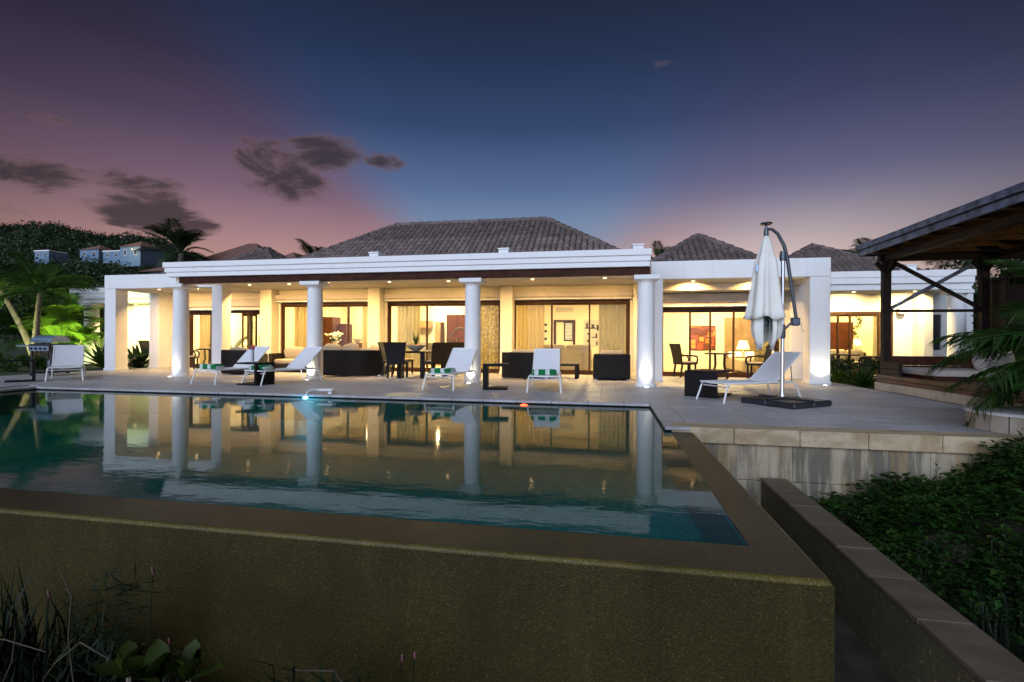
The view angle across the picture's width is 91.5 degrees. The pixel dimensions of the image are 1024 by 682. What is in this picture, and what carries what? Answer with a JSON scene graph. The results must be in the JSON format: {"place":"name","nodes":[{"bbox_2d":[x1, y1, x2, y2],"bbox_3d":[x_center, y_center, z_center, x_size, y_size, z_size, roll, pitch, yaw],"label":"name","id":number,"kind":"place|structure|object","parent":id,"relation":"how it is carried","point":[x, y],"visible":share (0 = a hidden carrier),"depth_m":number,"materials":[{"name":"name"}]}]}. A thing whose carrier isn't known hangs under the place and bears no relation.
{"place":"outdoors","nodes":[
{"label":"outdoors","id":0,"kind":"place"},
{"bbox_2d":[0,293,83,358],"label":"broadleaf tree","id":1,"kind":"object","parent":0,"point":[6,320],"visible":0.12,"depth_m":21.20,"materials":[{"name":"green plant"}]},
{"bbox_2d":[0,228,177,349],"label":"hill","id":2,"kind":"structure","parent":0,"point":[2,343],"depth_m":152.04,"materials":[{"name":"green plant"}]},
{"bbox_2d":[34,250,67,263],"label":"neighbour house","id":3,"kind":"structure","parent":2,"relation":"on","point":[40,254],"depth_m":146.50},
{"bbox_2d":[79,245,111,261],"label":"neighbour house","id":4,"kind":"structure","parent":2,"relation":"on","point":[96,251],"depth_m":157.74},
{"bbox_2d":[0,220,204,343],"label":"hillside scrub","id":5,"kind":"object","parent":2,"relation":"on","point":[43,234],"visible":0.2,"depth_m":185.86,"materials":[{"name":"green plant"}]},
{"bbox_2d":[102,250,119,262],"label":"neighbour house","id":6,"kind":"structure","parent":2,"relation":"on","point":[113,255],"depth_m":152.93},
{"bbox_2d":[119,241,164,267],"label":"neighbour house","id":7,"kind":"structure","parent":2,"relation":"on","point":[132,256],"depth_m":144.98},
{"bbox_2d":[191,243,261,261],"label":"neighbour house","id":8,"kind":"structure","parent":0,"point":[232,253],"depth_m":33.33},
{"bbox_2d":[294,238,324,256],"bbox_3d":[-10.559,-2.186,27.034,2.942,6.419,2.870,0,0,11],"label":"palm tree","id":9,"kind":"object","parent":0,"point":[307,249],"visible":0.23,"depth_m":26.35,"materials":[{"name":"green plant"}]},
{"bbox_2d":[323,317,340,347],"bbox_3d":[-7.575,0.014,20.584,0.740,1.990,0.640,0,0,11],"label":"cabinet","id":10,"kind":"object","parent":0,"point":[330,324],"visible":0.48,"depth_m":20.28,"materials":[{"name":"wood"}]},
{"bbox_2d":[446,315,464,341],"bbox_3d":[-2.217,-0.037,21.324,1.020,2.150,0.720,0,0,11],"label":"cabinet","id":11,"kind":"object","parent":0,"point":[453,322],"visible":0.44,"depth_m":21.01,"materials":[{"name":"wood"}]},
{"bbox_2d":[0,349,963,405],"bbox_3d":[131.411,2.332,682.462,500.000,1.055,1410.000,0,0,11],"label":"garden terrace","id":12,"kind":"structure","parent":0,"point":[22,370],"depth_m":18.13,"materials":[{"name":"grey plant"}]},
{"bbox_2d":[0,351,18,371],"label":"shrub","id":13,"kind":"object","parent":12,"relation":"on","point":[8,365],"visible":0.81,"depth_m":16.19,"materials":[{"name":"green plant"}]},
{"bbox_2d":[0,290,20,339],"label":"broadleaf tree","id":14,"kind":"object","parent":12,"relation":"on","point":[2,309],"visible":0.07,"depth_m":21.79,"materials":[{"name":"green plant"}]},
{"bbox_2d":[11,354,46,372],"bbox_3d":[-14.889,0.738,15.580,1.122,0.716,1.258,0,0,11],"label":"shrub","id":15,"kind":"object","parent":12,"relation":"on","point":[41,364],"visible":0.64,"depth_m":15.44,"materials":[{"name":"green plant"}]},
{"bbox_2d":[0,262,67,354],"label":"palm tree","id":16,"kind":"object","parent":12,"relation":"on","point":[25,335],"visible":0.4,"depth_m":18.46,"materials":[{"name":"green plant"}]},
{"bbox_2d":[1,285,73,355],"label":"broadleaf tree","id":17,"kind":"object","parent":12,"relation":"on","point":[23,305],"visible":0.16,"depth_m":20.99,"materials":[{"name":"green plant"}]},
{"bbox_2d":[0,258,84,343],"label":"broadleaf tree","id":18,"kind":"object","parent":12,"relation":"on","point":[19,285],"visible":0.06,"depth_m":21.68,"materials":[{"name":"green plant"}]},
{"bbox_2d":[0,250,104,356],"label":"palm tree","id":19,"kind":"object","parent":12,"relation":"on","point":[40,285],"visible":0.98,"depth_m":17.31,"materials":[{"name":"green plant"}]},
{"bbox_2d":[9,293,104,352],"bbox_3d":[-17.652,-0.466,19.501,3.001,3.013,2.804,0,0,11],"label":"palm tree","id":20,"kind":"object","parent":12,"relation":"on","point":[49,324],"visible":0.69,"depth_m":19.14,"materials":[{"name":"green plant"}]},
{"bbox_2d":[0,253,119,325],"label":"broadleaf tree","id":21,"kind":"object","parent":12,"relation":"on","point":[95,270],"visible":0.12,"depth_m":26.84,"materials":[{"name":"green plant"}]},
{"bbox_2d":[53,289,104,348],"bbox_3d":[-18.610,-0.675,22.569,3.119,3.449,3.222,0,0,11],"label":"broadleaf tree","id":22,"kind":"object","parent":12,"relation":"on","point":[102,329],"visible":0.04,"depth_m":21.86,"materials":[{"name":"green plant"}]},
{"bbox_2d":[54,318,104,346],"bbox_3d":[-16.933,0.065,19.933,2.071,1.970,2.303,0,0,-10],"label":"palm tree","id":23,"kind":"object","parent":12,"relation":"on","point":[82,333],"visible":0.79,"depth_m":19.57,"materials":[{"name":"green plant"}]},
{"bbox_2d":[83,340,131,367],"bbox_3d":[-14.774,0.471,18.145,2.238,1.099,1.720,0,0,30],"label":"agave","id":24,"kind":"object","parent":12,"relation":"on","point":[98,358],"visible":0.32,"depth_m":17.88,"materials":[{"name":"green plant"}]},
{"bbox_2d":[69,272,165,363],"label":"wing","id":25,"kind":"structure","parent":12,"relation":"on","point":[138,313],"depth_m":21.05,"materials":[{"name":"paint"}]},
{"bbox_2d":[128,344,148,367],"bbox_3d":[-13.926,0.559,18.501,1.724,0.932,1.575,0,0,11],"label":"agave","id":26,"kind":"object","parent":12,"relation":"on","point":[140,362],"visible":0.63,"depth_m":18.41,"materials":[{"name":"green plant"}]},
{"bbox_2d":[136,217,213,267],"bbox_3d":[-20.572,-3.181,30.960,4.260,8.305,4.064,0,0,11],"label":"palm tree","id":27,"kind":"object","parent":12,"relation":"on","point":[180,238],"visible":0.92,"depth_m":30.46,"materials":[{"name":"green plant"}]},
{"bbox_2d":[103,246,289,372],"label":"pavilion","id":28,"kind":"structure","parent":12,"relation":"on","point":[233,311],"depth_m":17.57,"materials":[{"name":"paint"}]},
{"bbox_2d":[191,313,211,366],"bbox_3d":[-11.435,-0.029,18.390,0.863,1.971,0.040,0,0,11],"label":"sliding door","id":29,"kind":"structure","parent":28,"relation":"in","point":[192,314],"depth_m":18.40,"materials":[{"name":"brown wood"}]},
{"bbox_2d":[199,315,209,363],"bbox_3d":[-11.459,-0.189,18.756,0.700,2.314,0.154,0,0,11],"label":"curtain","id":30,"kind":"object","parent":28,"relation":"hanging from","point":[204,331],"visible":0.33,"depth_m":18.77,"materials":[{"name":"fabric"}]},
{"bbox_2d":[162,216,659,386],"bbox_3d":[-2.112,-1.781,17.747,13.552,5.879,10.521,0,0,11],"label":"villa","id":31,"kind":"object","parent":12,"relation":"on","point":[437,271],"visible":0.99,"depth_m":15.50,"materials":[{"name":"white paint"}]},
{"bbox_2d":[294,307,306,347],"bbox_3d":[-7.482,-0.292,17.990,0.900,2.564,0.155,0,0,11],"label":"curtain","id":32,"kind":"object","parent":31,"relation":"hanging from","point":[300,332],"visible":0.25,"depth_m":18.02,"materials":[{"name":"fabric"}]},
{"bbox_2d":[339,324,351,346],"bbox_3d":[-6.959,0.152,20.821,0.340,1.720,0.540,0,0,11],"label":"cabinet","id":33,"kind":"object","parent":31,"relation":"on","point":[343,328],"visible":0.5,"depth_m":20.58,"materials":[{"name":"wood"}]},
{"bbox_2d":[362,307,367,347],"bbox_3d":[-5.000,-0.279,17.525,0.650,2.564,0.147,0,0,11],"label":"curtain","id":34,"kind":"object","parent":31,"relation":"hanging from","point":[364,327],"visible":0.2,"depth_m":17.54,"materials":[{"name":"fabric"}]},
{"bbox_2d":[397,306,419,367],"bbox_3d":[-3.576,-0.271,17.249,0.950,2.564,0.149,0,0,11],"label":"curtain","id":35,"kind":"object","parent":31,"relation":"hanging from","point":[408,321],"visible":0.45,"depth_m":17.23,"materials":[{"name":"fabric"}]},
{"bbox_2d":[389,304,427,370],"bbox_3d":[-3.496,-0.116,16.861,1.353,2.231,0.040,0,0,11],"label":"sliding door","id":36,"kind":"structure","parent":31,"relation":"in","point":[409,368],"depth_m":16.76,"materials":[{"name":"brown wood"}]},
{"bbox_2d":[435,322,444,364],"bbox_3d":[-3.122,0.108,21.549,0.240,1.850,0.620,0,0,11],"label":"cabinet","id":37,"kind":"object","parent":31,"relation":"on","point":[439,331],"visible":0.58,"depth_m":21.28,"materials":[{"name":"wood"}]},
{"bbox_2d":[481,306,497,368],"bbox_3d":[-0.683,-0.256,16.674,0.850,2.564,0.146,0,0,11],"label":"curtain","id":38,"kind":"object","parent":31,"relation":"hanging from","point":[489,334],"visible":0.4,"depth_m":16.70,"materials":[{"name":"fabric"}]},
{"bbox_2d":[481,304,499,371],"bbox_3d":[-0.964,-0.103,16.374,1.163,2.231,0.040,0,0,11],"label":"sliding door","id":39,"kind":"structure","parent":31,"relation":"in","point":[490,370],"depth_m":16.25,"materials":[{"name":"brown wood"}]},
{"bbox_2d":[517,305,544,348],"bbox_3d":[0.622,-0.249,16.441,1.000,2.564,0.150,0,0,11],"label":"curtain","id":40,"kind":"object","parent":31,"relation":"hanging from","point":[530,327],"visible":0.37,"depth_m":16.43,"materials":[{"name":"fabric"}]},
{"bbox_2d":[514,303,552,349],"bbox_3d":[0.687,-0.094,16.056,1.233,2.231,0.040,0,0,11],"label":"sliding door","id":41,"kind":"structure","parent":31,"relation":"in","point":[551,304],"depth_m":15.99,"materials":[{"name":"brown wood"}]},
{"bbox_2d":[554,320,574,344],"bbox_3d":[2.188,0.092,20.831,0.900,1.940,0.058,0,0,11],"label":"inner doorway","id":42,"kind":"structure","parent":31,"relation":"in","point":[569,325],"depth_m":20.80,"materials":[{"name":"brown wood"}]},
{"bbox_2d":[544,344,591,369],"bbox_3d":[1.907,0.565,17.454,1.750,0.890,1.000,0,0,11],"label":"sofa","id":43,"kind":"object","parent":31,"relation":"on","point":[574,354],"visible":0.66,"depth_m":16.92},
{"bbox_2d":[584,320,598,345],"bbox_3d":[3.295,-0.332,20.618,0.670,1.100,0.058,0,0,11],"label":"shelf","id":44,"kind":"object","parent":31,"relation":"attached to","point":[594,332],"depth_m":20.61,"materials":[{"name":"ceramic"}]},
{"bbox_2d":[588,303,627,373],"bbox_3d":[3.003,-0.081,15.610,1.203,2.231,0.040,0,0,11],"label":"sliding door","id":45,"kind":"structure","parent":31,"relation":"in","point":[589,371],"depth_m":15.61,"materials":[{"name":"brown wood"}]},
{"bbox_2d":[599,304,625,353],"bbox_3d":[3.234,-0.234,15.939,1.020,2.564,0.147,0,0,11],"label":"curtain","id":46,"kind":"object","parent":31,"relation":"hanging from","point":[612,327],"visible":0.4,"depth_m":15.93,"materials":[{"name":"fabric"}]},
{"bbox_2d":[650,233,830,384],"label":"pavilion","id":47,"kind":"structure","parent":12,"relation":"on","point":[704,280],"depth_m":14.29,"materials":[{"name":"paint"}]},
{"bbox_2d":[662,311,690,374],"bbox_3d":[5.007,0.060,15.224,0.853,1.971,0.040,0,0,11],"label":"sliding door","id":48,"kind":"structure","parent":47,"relation":"in","point":[663,373],"depth_m":15.17,"materials":[{"name":"brown wood"}]},
{"bbox_2d":[691,326,715,349],"bbox_3d":[7.082,-0.117,18.528,0.900,0.910,0.030,0,0,11],"label":"painting","id":49,"kind":"object","parent":47,"relation":"attached to","point":[699,337],"visible":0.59,"depth_m":18.52,"materials":[{"name":"orange paint"}]},
{"bbox_2d":[709,310,734,375],"bbox_3d":[6.295,0.066,14.976,0.710,1.971,0.040,0,0,11],"label":"sliding door","id":50,"kind":"structure","parent":47,"relation":"in","point":[733,356],"depth_m":14.94,"materials":[{"name":"brown wood"}]},
{"bbox_2d":[724,318,753,371],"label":"sliding door","id":51,"kind":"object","parent":47,"relation":"in","point":[742,329],"visible":0.48,"depth_m":18.14,"materials":[{"name":"glass"}]},
{"bbox_2d":[754,341,771,372],"bbox_3d":[7.589,-0.086,15.080,0.600,2.314,0.147,0,0,11],"label":"curtain","id":52,"kind":"object","parent":47,"relation":"hanging from","point":[762,351],"depth_m":15.11,"materials":[{"name":"fabric"}]},
{"bbox_2d":[841,381,879,390],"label":"bed soil","id":53,"kind":"structure","parent":12,"relation":"on","point":[871,387],"depth_m":12.16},
{"bbox_2d":[830,356,852,379],"bbox_3d":[8.861,0.774,13.747,1.073,0.716,0.868,0,0,-16],"label":"shrub","id":54,"kind":"object","parent":53,"relation":"on","point":[836,363],"visible":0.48,"depth_m":13.57,"materials":[{"name":"green plant"}]},
{"bbox_2d":[830,367,853,383],"bbox_3d":[8.637,0.901,13.224,0.810,0.490,0.810,0,0,-42],"label":"lily","id":55,"kind":"object","parent":53,"relation":"on","point":[837,375],"visible":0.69,"depth_m":13.11,"materials":[{"name":"green plant"}]},
{"bbox_2d":[841,365,878,386],"bbox_3d":[8.636,0.858,12.251,0.945,0.578,0.912,0,0,-10],"label":"lily","id":56,"kind":"object","parent":53,"relation":"on","point":[863,380],"visible":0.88,"depth_m":12.23,"materials":[{"name":"green plant"}]},
{"bbox_2d":[841,356,879,379],"bbox_3d":[9.651,0.804,13.807,0.950,0.804,1.036,0,0,11],"label":"shrub","id":57,"kind":"object","parent":53,"relation":"on","point":[868,361],"visible":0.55,"depth_m":13.62,"materials":[{"name":"green plant"}]},
{"bbox_2d":[789,243,975,375],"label":"wing","id":58,"kind":"structure","parent":12,"relation":"on","point":[855,285],"depth_m":16.10,"materials":[{"name":"paint"}]},
{"bbox_2d":[830,322,852,350],"bbox_3d":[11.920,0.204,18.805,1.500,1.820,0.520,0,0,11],"label":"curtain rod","id":59,"kind":"object","parent":58,"relation":"on","point":[843,335],"visible":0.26,"depth_m":18.51,"materials":[{"name":"metal"}]},
{"bbox_2d":[830,349,871,369],"bbox_3d":[11.834,0.705,17.579,1.400,0.818,0.800,0,0,11],"label":"sofa","id":60,"kind":"object","parent":58,"relation":"on","point":[853,351],"visible":0.33,"depth_m":17.64,"materials":[{"name":"fabric"}]},
{"bbox_2d":[849,315,879,373],"bbox_3d":[11.630,0.108,16.474,0.900,1.946,0.040,0,0,11],"label":"sliding door","id":61,"kind":"structure","parent":58,"relation":"in","point":[850,316],"depth_m":16.46,"materials":[{"name":"brown wood"}]},
{"bbox_2d":[872,317,876,360],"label":"curtain","id":62,"kind":"object","parent":58,"relation":"hanging from","point":[874,336],"visible":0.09,"depth_m":16.78,"materials":[{"name":"fabric"}]},
{"bbox_2d":[933,315,939,349],"bbox_3d":[13.759,-0.281,16.231,0.240,1.150,0.040,0,0,11],"label":"window","id":63,"kind":"structure","parent":58,"relation":"in","point":[936,318],"depth_m":16.21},
{"bbox_2d":[940,259,1020,329],"bbox_3d":[16.061,-1.118,16.071,3.523,4.717,3.852,0,0,39],"label":"broadleaf tree","id":64,"kind":"object","parent":12,"relation":"on","point":[974,285],"visible":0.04,"depth_m":16.25,"materials":[{"name":"green plant"}]},
{"bbox_2d":[971,259,1023,344],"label":"broadleaf tree","id":65,"kind":"object","parent":12,"relation":"on","point":[1002,276],"visible":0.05,"depth_m":11.56,"materials":[{"name":"green plant"}]},
{"bbox_2d":[0,367,1023,454],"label":"deck","id":66,"kind":"structure","parent":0,"point":[855,417],"depth_m":9.15,"materials":[{"name":"stone"}]},
{"bbox_2d":[3,359,35,382],"bbox_3d":[-11.941,0.721,12.106,0.560,0.530,0.400,0,0,-44],"label":"side table","id":67,"kind":"object","parent":66,"relation":"on","point":[33,379],"visible":1,"depth_m":12.12,"materials":[{"name":"metal"}]},
{"bbox_2d":[16,335,70,375],"bbox_3d":[-13.123,0.409,14.151,1.800,1.140,0.610,0,0,11],"label":"barbecue","id":68,"kind":"object","parent":66,"relation":"on","point":[48,348],"visible":0.73,"depth_m":13.99,"materials":[{"name":"metal"}]},
{"bbox_2d":[45,345,85,381],"bbox_3d":[-11.570,0.553,12.977,0.722,0.880,1.828,0,0,-39],"label":"sun lounger","id":69,"kind":"object","parent":66,"relation":"on","point":[67,356],"visible":1,"depth_m":13.38,"materials":[{"name":"fabric"}]},
{"bbox_2d":[190,346,269,384],"bbox_3d":[-6.952,0.578,12.461,0.722,0.880,1.828,0,0,15],"label":"sun lounger","id":70,"kind":"object","parent":66,"relation":"on","point":[260,352],"visible":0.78,"depth_m":12.91,"materials":[{"name":"white metal"}]},
{"bbox_2d":[221,347,267,374],"bbox_3d":[-8.203,0.597,15.327,0.920,0.818,0.950,0,0,11],"label":"armchair","id":71,"kind":"object","parent":66,"relation":"on","point":[232,356],"visible":0.48,"depth_m":14.89,"materials":[{"name":"wicker"}]},
{"bbox_2d":[236,362,274,385],"bbox_3d":[-6.009,0.758,11.690,0.620,0.520,0.550,0,0,19],"label":"side table","id":72,"kind":"object","parent":66,"relation":"on","point":[268,378],"visible":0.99,"depth_m":11.52,"materials":[{"name":"wicker"}]},
{"bbox_2d":[241,347,322,385],"bbox_3d":[-5.558,0.586,12.201,0.722,0.880,1.828,0,0,27],"label":"sun lounger","id":73,"kind":"object","parent":66,"relation":"on","point":[303,358],"visible":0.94,"depth_m":12.63,"materials":[{"name":"fabric"}]},
{"bbox_2d":[268,347,305,370],"bbox_3d":[-7.005,0.603,16.522,1.750,0.818,0.900,0,0,11],"label":"sofa","id":74,"kind":"object","parent":66,"relation":"on","point":[286,357],"visible":0.32,"depth_m":16.54,"materials":[{"name":"fabric"}]},
{"bbox_2d":[323,348,390,375],"bbox_3d":[-4.704,0.616,15.022,1.850,0.818,1.480,0,0,3],"label":"sofa","id":75,"kind":"object","parent":66,"relation":"on","point":[363,361],"visible":0.88,"depth_m":14.35,"materials":[{"name":"wicker"}]},
{"bbox_2d":[0,389,746,545],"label":"pool basin","id":76,"kind":"object","parent":66,"relation":"in","point":[621,471],"visible":0.5,"depth_m":6.42,"materials":[{"name":"liquid"}]},
{"bbox_2d":[377,342,387,376],"bbox_3d":[-3.533,0.531,14.519,0.605,1.000,0.604,0,0,1],"label":"dining chair","id":77,"kind":"object","parent":66,"relation":"on","point":[382,351],"visible":0.49,"depth_m":14.33,"materials":[{"name":"wicker"}]},
{"bbox_2d":[383,342,407,378],"bbox_3d":[-3.132,0.533,13.626,0.604,1.000,0.605,0,0,1],"label":"dining chair","id":78,"kind":"object","parent":66,"relation":"on","point":[395,352],"visible":0.98,"depth_m":13.41,"materials":[{"name":"wicker"}]},
{"bbox_2d":[397,350,441,378],"bbox_3d":[-2.639,0.661,14.714,0.820,0.750,1.900,0,0,11],"label":"dining table","id":79,"kind":"object","parent":66,"relation":"on","point":[422,365],"visible":0.55,"depth_m":13.78,"materials":[{"name":"wicker"}]},
{"bbox_2d":[425,342,448,378],"bbox_3d":[-2.193,0.538,14.038,0.605,1.000,0.604,0,0,39],"label":"dining chair","id":80,"kind":"object","parent":66,"relation":"on","point":[439,353],"visible":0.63,"depth_m":13.87,"materials":[{"name":"wicker"}]},
{"bbox_2d":[422,348,477,390],"bbox_3d":[-1.367,0.608,11.428,0.722,0.880,1.828,0,0,13],"label":"sun lounger","id":81,"kind":"object","parent":66,"relation":"on","point":[460,360],"visible":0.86,"depth_m":11.95,"materials":[{"name":"fabric"}]},
{"bbox_2d":[483,363,508,389],"bbox_3d":[-0.346,0.768,10.858,0.550,0.560,0.420,0,0,1],"label":"side table","id":82,"kind":"object","parent":66,"relation":"on","point":[486,386],"visible":1,"depth_m":10.65,"materials":[{"name":"wicker"}]},
{"bbox_2d":[502,349,552,378],"bbox_3d":[0.487,0.644,14.229,1.300,0.818,1.280,0,0,15],"label":"sofa","id":83,"kind":"object","parent":66,"relation":"on","point":[520,361],"visible":0.7,"depth_m":13.67,"materials":[{"name":"wicker"}]},
{"bbox_2d":[526,349,561,392],"bbox_3d":[0.739,0.620,10.968,0.722,0.880,1.828,0,0,6],"label":"sun lounger","id":84,"kind":"object","parent":66,"relation":"on","point":[546,358],"visible":0.74,"depth_m":11.53,"materials":[{"name":"fabric"}]},
{"bbox_2d":[593,350,630,380],"bbox_3d":[2.751,0.656,13.880,0.980,0.818,0.950,0,0,8],"label":"armchair","id":85,"kind":"object","parent":66,"relation":"on","point":[611,364],"visible":1,"depth_m":13.42,"materials":[{"name":"wicker"}]},
{"bbox_2d":[669,344,697,378],"bbox_3d":[4.973,0.577,14.453,0.630,1.000,0.630,0,0,-9],"label":"bistro chair","id":86,"kind":"object","parent":66,"relation":"on","point":[677,354],"visible":0.81,"depth_m":14.29,"materials":[{"name":"wicker"}]},
{"bbox_2d":[684,369,732,397],"bbox_3d":[3.865,0.821,9.806,0.620,0.500,0.850,0,0,43],"label":"side table","id":87,"kind":"object","parent":66,"relation":"on","point":[692,379],"visible":0.97,"depth_m":9.53,"materials":[{"name":"wicker"}]},
{"bbox_2d":[696,351,801,403],"bbox_3d":[4.351,0.639,9.133,1.828,0.880,0.722,0,0,-19],"label":"sun lounger","id":88,"kind":"object","parent":66,"relation":"on","point":[767,372],"visible":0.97,"depth_m":9.20,"materials":[{"name":"fabric"}]},
{"bbox_2d":[745,344,771,378],"bbox_3d":[6.985,0.588,14.110,0.630,1.000,0.630,0,0,39],"label":"bistro chair","id":89,"kind":"object","parent":66,"relation":"on","point":[767,355],"visible":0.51,"depth_m":13.99,"materials":[{"name":"wicker"}]},
{"bbox_2d":[741,222,831,409],"bbox_3d":[4.617,-0.480,8.492,0.990,3.110,1.069,0,0,-27],"label":"umbrella","id":90,"kind":"object","parent":66,"relation":"on","point":[764,314],"visible":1,"depth_m":8.49,"materials":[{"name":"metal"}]},
{"bbox_2d":[855,182,1023,405],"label":"gazebo","id":91,"kind":"object","parent":66,"relation":"on","point":[978,231],"visible":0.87,"depth_m":10.11,"materials":[{"name":"brown wood"}]},
{"bbox_2d":[901,367,1000,380],"bbox_3d":[9.088,0.665,10.062,1.750,0.202,1.300,0,0,11],"label":"day bed","id":92,"kind":"object","parent":91,"relation":"on","point":[951,374],"visible":0.56,"depth_m":9.62,"materials":[{"name":"fabric"}]},
{"bbox_2d":[972,351,1015,369],"bbox_3d":[9.352,0.360,9.706,0.200,0.520,0.620,30,-32,-31],"label":"bolster pillow","id":93,"kind":"object","parent":92,"relation":"on","point":[976,364],"visible":0.13,"depth_m":9.71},
{"bbox_2d":[963,404,1023,435],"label":"planter","id":94,"kind":"object","parent":66,"relation":"on","point":[1008,419],"visible":0.77,"depth_m":5.92,"materials":[{"name":"stone"}]},
{"bbox_2d":[0,0,1023,285],"label":"sky","id":95,"kind":"structure","parent":0,"point":[622,124],"materials":[{"name":"blue"}]},
{"bbox_2d":[824,457,1023,655],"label":"planted bank","id":96,"kind":"structure","parent":0,"point":[1020,528],"depth_m":4.46,"materials":[{"name":"plant"}]},
{"bbox_2d":[809,428,1023,654],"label":"ground cover","id":97,"kind":"object","parent":96,"relation":"on","point":[915,499],"visible":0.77,"depth_m":4.62,"materials":[{"name":"green plant"}]},
{"bbox_2d":[921,257,1023,426],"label":"areca palm","id":98,"kind":"object","parent":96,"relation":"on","point":[1005,342],"visible":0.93,"depth_m":5.82,"materials":[{"name":"green plant"}]},
{"bbox_2d":[863,525,1023,661],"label":"grass","id":99,"kind":"structure","parent":0,"point":[988,625],"depth_m":3.53,"materials":[{"name":"plant"}]},
{"bbox_2d":[990,276,1023,359],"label":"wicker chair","id":100,"kind":"object","parent":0,"point":[1003,290],"visible":0.47,"depth_m":10.45,"materials":[{"name":"wicker"}]},
{"label":"ground","id":101,"kind":"structure","parent":0,"visible":0},
{"bbox_2d":[0,432,834,681],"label":"pool wall","id":102,"kind":"structure","parent":101,"relation":"on","point":[237,586],"depth_m":2.75,"materials":[{"name":"tile"}]},
{"bbox_2d":[703,443,999,505],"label":"deck wall","id":103,"kind":"structure","parent":101,"relation":"on","point":[810,471],"depth_m":5.91,"materials":[{"name":"stone"}]},
{"bbox_2d":[834,609,896,681],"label":"catch basin","id":104,"kind":"object","parent":101,"relation":"on","point":[856,660],"depth_m":3.35,"materials":[{"name":"concrete"}]},
{"bbox_2d":[760,478,1023,681],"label":"retaining wall","id":105,"kind":"structure","parent":101,"relation":"on","point":[905,626],"depth_m":3.31,"materials":[{"name":"concrete"}]},
{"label":"bed ground","id":106,"kind":"structure","parent":0,"visible":0},
{"bbox_2d":[94,640,145,681],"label":"succulent","id":107,"kind":"object","parent":106,"relation":"on","point":[124,652],"visible":0.73,"depth_m":2.29,"materials":[{"name":"green plant"}]},
{"bbox_2d":[127,639,180,681],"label":"succulent","id":108,"kind":"object","parent":106,"relation":"on","point":[154,659],"visible":0.94,"depth_m":2.24,"materials":[{"name":"green plant"}]},
{"bbox_2d":[163,639,223,681],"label":"succulent","id":109,"kind":"object","parent":106,"relation":"on","point":[187,662],"visible":1,"depth_m":2.25,"materials":[{"name":"green plant"}]},
{"bbox_2d":[0,561,393,681],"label":"weeds","id":110,"kind":"object","parent":106,"relation":"on","point":[25,666],"visible":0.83,"depth_m":2.67,"materials":[{"name":"plant"}]},
{"bbox_2d":[58,567,74,681],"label":"dry stalk","id":111,"kind":"object","parent":110,"relation":"in","point":[68,638],"visible":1,"depth_m":2.45,"materials":[{"name":"brown plant"}]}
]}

